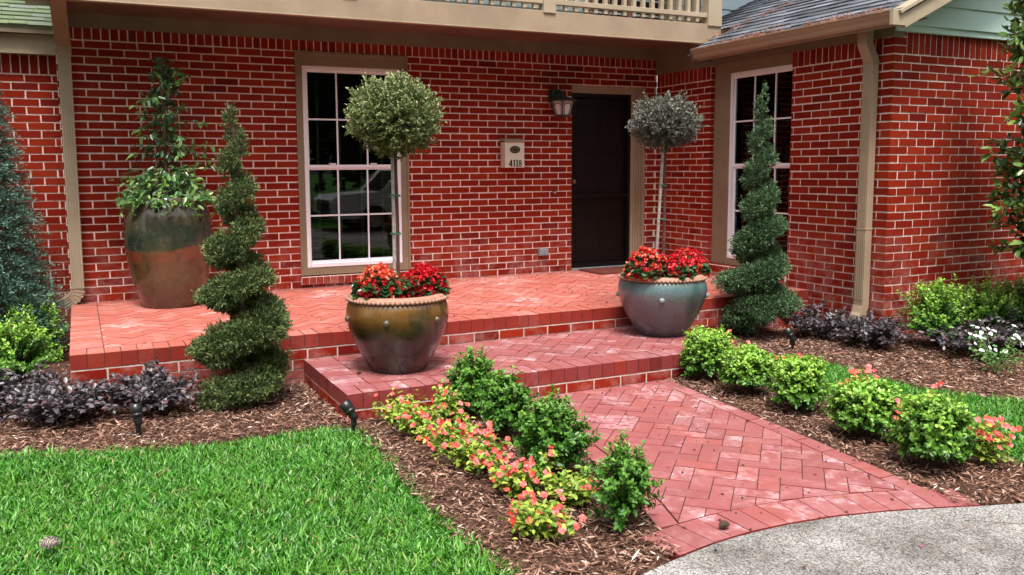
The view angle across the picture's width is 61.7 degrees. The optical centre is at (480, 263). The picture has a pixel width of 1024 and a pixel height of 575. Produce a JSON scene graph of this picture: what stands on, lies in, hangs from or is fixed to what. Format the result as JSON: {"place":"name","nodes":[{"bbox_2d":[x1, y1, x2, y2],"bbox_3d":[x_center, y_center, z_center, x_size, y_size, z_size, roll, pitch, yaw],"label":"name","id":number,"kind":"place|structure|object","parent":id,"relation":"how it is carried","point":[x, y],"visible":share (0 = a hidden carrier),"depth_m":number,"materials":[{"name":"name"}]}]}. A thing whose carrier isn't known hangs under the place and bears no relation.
{"place":"outdoors","nodes":[
{"label":"outdoors","id":0,"kind":"place"},
{"bbox_2d":[0,419,522,574],"bbox_3d":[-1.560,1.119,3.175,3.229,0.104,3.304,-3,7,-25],"label":"grass","id":1,"kind":"structure","parent":0,"point":[244,524],"depth_m":3.63,"materials":[{"name":"green plant"}]},
{"bbox_2d":[39,536,60,549],"bbox_3d":[-1.628,1.053,3.234,0.073,0.050,0.057,-3,7,-25],"label":"pine cone","id":2,"kind":"object","parent":1,"relation":"on","point":[48,542],"visible":1,"depth_m":3.23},
{"bbox_2d":[0,326,1023,574],"bbox_3d":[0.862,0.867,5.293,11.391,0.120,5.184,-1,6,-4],"label":"mulch","id":3,"kind":"object","parent":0,"point":[762,340],"visible":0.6,"depth_m":4.74,"materials":[{"name":"brown wood"}]},
{"bbox_2d":[0,359,67,412],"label":"purple shrub","id":4,"kind":"object","parent":3,"relation":"on","point":[12,384],"visible":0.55,"depth_m":5.26,"materials":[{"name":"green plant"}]},
{"bbox_2d":[0,305,69,381],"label":"boxwood shrub","id":5,"kind":"object","parent":3,"relation":"on","point":[25,354],"visible":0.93,"depth_m":5.89,"materials":[{"name":"green plant"}]},
{"bbox_2d":[0,77,69,364],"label":"cypress tree","id":6,"kind":"object","parent":3,"relation":"on","point":[11,239],"visible":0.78,"depth_m":6.58,"materials":[{"name":"green plant"}]},
{"bbox_2d":[0,289,69,348],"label":"boxwood shrub","id":7,"kind":"object","parent":3,"relation":"on","point":[55,333],"visible":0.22,"depth_m":6.64,"materials":[{"name":"green plant"}]},
{"bbox_2d":[0,372,129,423],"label":"purple shrub","id":8,"kind":"object","parent":3,"relation":"on","point":[79,400],"visible":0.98,"depth_m":4.93,"materials":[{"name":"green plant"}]},
{"bbox_2d":[115,403,142,437],"bbox_3d":[-1.944,0.876,4.751,0.148,0.214,0.084,-1,6,-1],"label":"garden spotlight","id":9,"kind":"object","parent":3,"relation":"on","point":[136,412],"visible":0.96,"depth_m":4.72,"materials":[{"name":"black metal"}]},
{"bbox_2d":[91,357,205,416],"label":"purple shrub","id":10,"kind":"object","parent":3,"relation":"on","point":[160,390],"visible":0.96,"depth_m":5.12,"materials":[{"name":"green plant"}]},
{"bbox_2d":[184,101,293,412],"bbox_3d":[-1.493,-0.058,5.288,0.686,1.886,0.689,-3,7,-25],"label":"spiral topiary","id":11,"kind":"object","parent":3,"relation":"on","point":[249,332],"visible":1,"depth_m":5.20,"materials":[{"name":"green plant"}]},
{"bbox_2d":[332,399,358,431],"bbox_3d":[-0.760,0.862,4.817,0.151,0.209,0.080,0,6,0],"label":"garden spotlight","id":12,"kind":"object","parent":3,"relation":"on","point":[346,407],"visible":0.99,"depth_m":4.78,"materials":[{"name":"black metal"}]},
{"bbox_2d":[372,388,426,423],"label":"impatiens","id":13,"kind":"object","parent":3,"relation":"on","point":[401,402],"visible":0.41,"depth_m":4.95,"materials":[{"name":"green plant"}]},
{"bbox_2d":[379,393,450,437],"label":"impatiens","id":14,"kind":"object","parent":3,"relation":"on","point":[417,412],"visible":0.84,"depth_m":4.68,"materials":[{"name":"green plant"}]},
{"bbox_2d":[410,402,481,454],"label":"impatiens","id":15,"kind":"object","parent":3,"relation":"on","point":[447,426],"visible":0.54,"depth_m":4.41,"materials":[{"name":"green plant"}]},
{"bbox_2d":[422,378,475,423],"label":"impatiens","id":16,"kind":"object","parent":3,"relation":"on","point":[450,403],"visible":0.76,"depth_m":4.92,"materials":[{"name":"green plant"}]},
{"bbox_2d":[419,420,517,474],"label":"impatiens","id":17,"kind":"object","parent":3,"relation":"on","point":[461,451],"visible":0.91,"depth_m":4.18,"materials":[{"name":"green plant"}]},
{"bbox_2d":[438,343,505,416],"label":"boxwood shrub","id":18,"kind":"object","parent":3,"relation":"on","point":[469,374],"visible":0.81,"depth_m":5.01,"materials":[{"name":"green plant"}]},
{"bbox_2d":[474,365,539,436],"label":"boxwood shrub","id":19,"kind":"object","parent":3,"relation":"on","point":[503,401],"visible":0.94,"depth_m":4.59,"materials":[{"name":"green plant"}]},
{"bbox_2d":[479,444,561,497],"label":"impatiens","id":20,"kind":"object","parent":3,"relation":"on","point":[513,479],"visible":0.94,"depth_m":3.84,"materials":[{"name":"pink plant"}]},
{"bbox_2d":[498,487,586,544],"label":"impatiens","id":21,"kind":"object","parent":3,"relation":"on","point":[537,519],"visible":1,"depth_m":3.39,"materials":[{"name":"green plant"}]},
{"bbox_2d":[507,384,602,473],"bbox_3d":[0.337,0.802,4.100,0.405,0.441,0.426,-3,7,-25],"label":"boxwood shrub","id":22,"kind":"object","parent":3,"relation":"on","point":[553,422],"visible":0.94,"depth_m":4.02,"materials":[{"name":"green plant"}]},
{"bbox_2d":[533,461,600,507],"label":"impatiens","id":23,"kind":"object","parent":3,"relation":"on","point":[576,489],"visible":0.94,"depth_m":3.74,"materials":[{"name":"green plant"}]},
{"bbox_2d":[579,428,664,531],"bbox_3d":[0.585,0.879,3.476,0.349,0.429,0.277,-3,7,-25],"label":"boxwood shrub","id":24,"kind":"object","parent":3,"relation":"on","point":[623,481],"visible":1,"depth_m":3.43,"materials":[{"name":"green plant"}]},
{"bbox_2d":[678,324,738,379],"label":"boxwood shrub","id":25,"kind":"object","parent":3,"relation":"on","point":[704,356],"visible":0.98,"depth_m":5.82,"materials":[{"name":"green plant"}]},
{"bbox_2d":[725,329,749,349],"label":"impatiens","id":26,"kind":"object","parent":3,"relation":"on","point":[738,346],"visible":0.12,"depth_m":6.07,"materials":[{"name":"pink plant"}]},
{"bbox_2d":[717,343,776,395],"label":"boxwood shrub","id":27,"kind":"object","parent":3,"relation":"on","point":[747,367],"visible":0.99,"depth_m":5.45,"materials":[{"name":"green plant"}]},
{"bbox_2d":[710,82,804,335],"bbox_3d":[2.342,-0.461,7.267,0.727,2.193,0.697,-3,7,-25],"label":"spiral topiary","id":28,"kind":"object","parent":3,"relation":"on","point":[753,282],"visible":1,"depth_m":7.22,"materials":[{"name":"green plant"}]},
{"bbox_2d":[778,327,795,349],"bbox_3d":[2.451,0.609,6.871,0.150,0.211,0.090,-1,6,-1],"label":"garden spotlight","id":29,"kind":"object","parent":3,"relation":"on","point":[788,333],"visible":0.98,"depth_m":6.84,"materials":[{"name":"black metal"}]},
{"bbox_2d":[775,353,801,366],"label":"impatiens","id":30,"kind":"object","parent":3,"relation":"on","point":[792,355],"visible":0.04,"depth_m":5.59,"materials":[{"name":"pink plant"}]},
{"bbox_2d":[764,352,834,410],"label":"boxwood shrub","id":31,"kind":"object","parent":3,"relation":"on","point":[797,383],"visible":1,"depth_m":5.05,"materials":[{"name":"green plant"}]},
{"bbox_2d":[773,299,855,338],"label":"purple shrub","id":32,"kind":"object","parent":3,"relation":"on","point":[809,324],"visible":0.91,"depth_m":7.29,"materials":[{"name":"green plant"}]},
{"bbox_2d":[838,364,878,385],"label":"impatiens","id":33,"kind":"object","parent":3,"relation":"on","point":[869,370],"visible":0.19,"depth_m":5.00,"materials":[{"name":"pink plant"}]},
{"bbox_2d":[818,375,905,439],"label":"boxwood shrub","id":34,"kind":"object","parent":3,"relation":"on","point":[863,408],"visible":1,"depth_m":4.54,"materials":[{"name":"green plant"}]},
{"bbox_2d":[828,310,914,345],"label":"purple shrub","id":35,"kind":"object","parent":3,"relation":"on","point":[865,332],"visible":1,"depth_m":6.86,"materials":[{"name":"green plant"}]},
{"bbox_2d":[893,381,942,427],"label":"impatiens","id":36,"kind":"object","parent":3,"relation":"on","point":[933,386],"visible":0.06,"depth_m":4.49,"materials":[{"name":"pink plant"}]},
{"bbox_2d":[881,388,985,468],"bbox_3d":[2.214,0.809,4.173,0.433,0.384,0.422,-3,7,-25],"label":"boxwood shrub","id":37,"kind":"object","parent":3,"relation":"on","point":[933,431],"visible":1,"depth_m":4.07,"materials":[{"name":"green plant"}]},
{"bbox_2d":[895,274,979,346],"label":"boxwood shrub","id":38,"kind":"object","parent":3,"relation":"on","point":[931,316],"visible":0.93,"depth_m":6.82,"materials":[{"name":"green plant"}]},
{"bbox_2d":[909,312,1023,354],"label":"purple shrub","id":39,"kind":"object","parent":3,"relation":"on","point":[959,339],"visible":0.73,"depth_m":6.51,"materials":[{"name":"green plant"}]},
{"bbox_2d":[942,270,1023,330],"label":"boxwood shrub","id":40,"kind":"object","parent":3,"relation":"on","point":[983,302],"visible":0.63,"depth_m":7.03,"materials":[{"name":"green plant"}]},
{"bbox_2d":[968,415,1021,464],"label":"impatiens","id":41,"kind":"object","parent":3,"relation":"on","point":[989,444],"visible":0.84,"depth_m":4.16,"materials":[{"name":"pink plant"}]},
{"bbox_2d":[966,324,1023,372],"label":"impatiens","id":42,"kind":"object","parent":3,"relation":"on","point":[988,356],"visible":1,"depth_m":6.09,"materials":[{"name":"white plant"}]},
{"bbox_2d":[967,305,1023,345],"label":"purple shrub","id":43,"kind":"object","parent":3,"relation":"on","point":[1013,317],"visible":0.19,"depth_m":6.90,"materials":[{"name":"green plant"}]},
{"bbox_2d":[969,0,1023,259],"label":"magnolia tree","id":44,"kind":"object","parent":3,"relation":"on","point":[1015,170],"visible":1,"depth_m":6.72,"materials":[{"name":"green plant"}]},
{"bbox_2d":[994,273,1023,329],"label":"boxwood shrub","id":45,"kind":"object","parent":3,"relation":"on","point":[1020,290],"visible":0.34,"depth_m":7.30,"materials":[{"name":"green plant"}]},
{"bbox_2d":[529,379,979,560],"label":"path","id":46,"kind":"structure","parent":0,"point":[710,474],"depth_m":4.14,"materials":[{"name":"brick"}]},
{"bbox_2d":[284,272,1004,573],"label":"leaf litter","id":47,"kind":"object","parent":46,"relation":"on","point":[645,408],"visible":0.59,"depth_m":5.23,"materials":[{"name":"brown plant"}]},
{"bbox_2d":[719,520,729,529],"bbox_3d":[0.989,1.059,3.473,0.042,0.040,0.040,-3,7,-25],"label":"pine cone","id":48,"kind":"object","parent":46,"relation":"on","point":[724,524],"visible":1,"depth_m":3.46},
{"bbox_2d":[643,503,1023,574],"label":"driveway","id":49,"kind":"structure","parent":0,"point":[943,538],"depth_m":3.31,"materials":[{"name":"concrete"}]},
{"bbox_2d":[771,355,1023,465],"bbox_3d":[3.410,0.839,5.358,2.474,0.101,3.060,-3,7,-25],"label":"grass","id":50,"kind":"structure","parent":0,"point":[1009,410],"depth_m":5.20,"materials":[{"name":"green plant"}]},
{"label":"ground","id":51,"kind":"structure","parent":0,"visible":0},
{"bbox_2d":[70,270,807,402],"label":"patio","id":52,"kind":"structure","parent":51,"relation":"on","point":[128,337],"depth_m":6.68,"materials":[{"name":"brick"}]},
{"bbox_2d":[123,196,212,308],"bbox_3d":[-2.624,-0.109,7.223,0.712,0.918,0.712,-3,7,-25],"label":"tall urn","id":53,"kind":"object","parent":52,"relation":"on","point":[169,268],"visible":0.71,"depth_m":6.95,"materials":[{"name":"ceramic"}]},
{"bbox_2d":[109,56,217,217],"bbox_3d":[-2.616,-1.043,7.120,0.917,1.343,0.832,-3,7,-25],"label":"climbing vine","id":54,"kind":"object","parent":53,"relation":"in","point":[180,178],"visible":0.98,"depth_m":7.05,"materials":[{"name":"green plant"}]},
{"bbox_2d":[579,266,623,274],"bbox_3d":[1.536,0.063,9.437,0.780,0.018,0.455,-3,7,-25],"label":"doormat","id":55,"kind":"object","parent":52,"relation":"on","point":[610,270],"visible":0.54,"depth_m":9.32,"materials":[{"name":"brown fabric"}]},
{"bbox_2d":[0,0,1023,338],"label":"house","id":56,"kind":"structure","parent":51,"relation":"on","point":[888,120],"depth_m":7.89,"materials":[{"name":"brick"}]},
{"bbox_2d":[294,51,410,284],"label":"window","id":57,"kind":"structure","parent":56,"relation":"in","point":[345,204],"depth_m":8.47,"materials":[{"name":"paint"}]},
{"bbox_2d":[500,138,525,167],"bbox_3d":[0.337,-1.162,8.967,0.244,0.306,0.125,-3,7,-25],"label":"mailbox","id":58,"kind":"object","parent":56,"relation":"attached to","point":[512,152],"visible":1,"depth_m":8.92,"materials":[{"name":"beige metal"}]},
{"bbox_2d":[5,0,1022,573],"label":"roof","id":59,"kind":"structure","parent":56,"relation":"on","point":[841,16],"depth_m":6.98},
{"bbox_2d":[538,248,547,255],"bbox_3d":[0.679,-0.127,9.281,0.113,0.075,0.052,-3,7,-25],"label":"outlet box","id":60,"kind":"object","parent":56,"relation":"attached to","point":[542,252],"visible":1,"depth_m":9.26,"materials":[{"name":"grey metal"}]},
{"bbox_2d":[548,89,576,116],"bbox_3d":[0.860,-1.706,9.050,0.336,0.294,0.318,-3,7,-25],"label":"wall lantern","id":61,"kind":"object","parent":56,"relation":"attached to","point":[562,105],"depth_m":8.98,"materials":[{"name":"grey metal"}]},
{"bbox_2d":[571,85,645,270],"bbox_3d":[1.407,-0.968,9.643,0.969,2.031,0.165,-3,7,-25],"label":"door","id":62,"kind":"structure","parent":56,"relation":"in","point":[608,178],"depth_m":9.66,"materials":[{"name":"paint"}]},
{"bbox_2d":[584,0,676,20],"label":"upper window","id":63,"kind":"structure","parent":56,"relation":"in","point":[589,1],"depth_m":9.43,"materials":[{"name":"paint"}]},
{"bbox_2d":[709,54,792,282],"bbox_3d":[2.706,-0.942,8.517,0.180,2.137,1.158,-3,7,-25],"label":"window","id":64,"kind":"structure","parent":56,"relation":"in","point":[737,85],"depth_m":8.69,"materials":[{"name":"paint"}]},
{"bbox_2d":[304,326,736,424],"bbox_3d":[0.326,0.778,6.071,2.931,0.301,1.051,-3,7,-25],"label":"landing step","id":65,"kind":"object","parent":51,"relation":"on","point":[636,358],"visible":0.58,"depth_m":5.77,"materials":[{"name":"brick"}]},
{"bbox_2d":[345,286,448,374],"bbox_3d":[-0.542,0.433,5.597,0.704,0.506,0.669,-3,7,-25],"label":"glazed pot","id":66,"kind":"object","parent":65,"relation":"on","point":[395,336],"visible":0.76,"depth_m":5.34,"materials":[{"name":"brown ceramic"}]},
{"bbox_2d":[350,262,408,299],"bbox_3d":[-0.642,0.113,5.460,0.387,0.259,0.383,-3,7,-25],"label":"begonia","id":67,"kind":"object","parent":66,"relation":"on","point":[380,275],"visible":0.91,"depth_m":5.37,"materials":[{"name":"red plant"}]},
{"bbox_2d":[342,69,446,291],"bbox_3d":[-0.548,-0.496,5.489,0.690,1.477,0.688,-3,7,-25],"label":"ball topiary","id":68,"kind":"object","parent":66,"relation":"in","point":[387,116],"visible":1,"depth_m":5.31,"materials":[{"name":"green plant"}]},
{"bbox_2d":[400,263,451,297],"bbox_3d":[-0.379,0.110,5.594,0.387,0.239,0.375,-3,7,-25],"label":"begonia","id":69,"kind":"object","parent":66,"relation":"in","point":[420,278],"visible":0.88,"depth_m":5.50,"materials":[{"name":"red plant"}]},
{"bbox_2d":[616,272,708,337],"bbox_3d":[1.420,0.307,6.710,0.685,0.481,0.685,-3,7,-25],"label":"glazed pot","id":70,"kind":"object","parent":65,"relation":"on","point":[664,307],"visible":0.76,"depth_m":6.45,"materials":[{"name":"blue ceramic"}]},
{"bbox_2d":[620,246,669,282],"bbox_3d":[1.269,0.000,6.530,0.393,0.278,0.395,-3,7,-25],"label":"begonia","id":71,"kind":"object","parent":70,"relation":"in","point":[644,268],"visible":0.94,"depth_m":6.45,"materials":[{"name":"red plant"}]},
{"bbox_2d":[625,90,706,257],"bbox_3d":[1.419,-0.606,6.617,0.600,1.458,0.641,-3,7,-25],"label":"ball topiary","id":72,"kind":"object","parent":70,"relation":"in","point":[664,123],"visible":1,"depth_m":6.45,"materials":[{"name":"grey plant"}]},
{"bbox_2d":[652,253,697,280],"bbox_3d":[1.479,0.020,6.518,0.346,0.218,0.341,-3,7,-25],"label":"begonia","id":73,"kind":"object","parent":70,"relation":"in","point":[676,262],"visible":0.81,"depth_m":6.42,"materials":[{"name":"red plant"}]},
{"bbox_2d":[674,246,711,276],"bbox_3d":[1.611,-0.014,6.705,0.399,0.246,0.392,-3,7,-25],"label":"begonia","id":74,"kind":"object","parent":70,"relation":"in","point":[700,261],"visible":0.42,"depth_m":6.62,"materials":[{"name":"red plant"}]}
]}

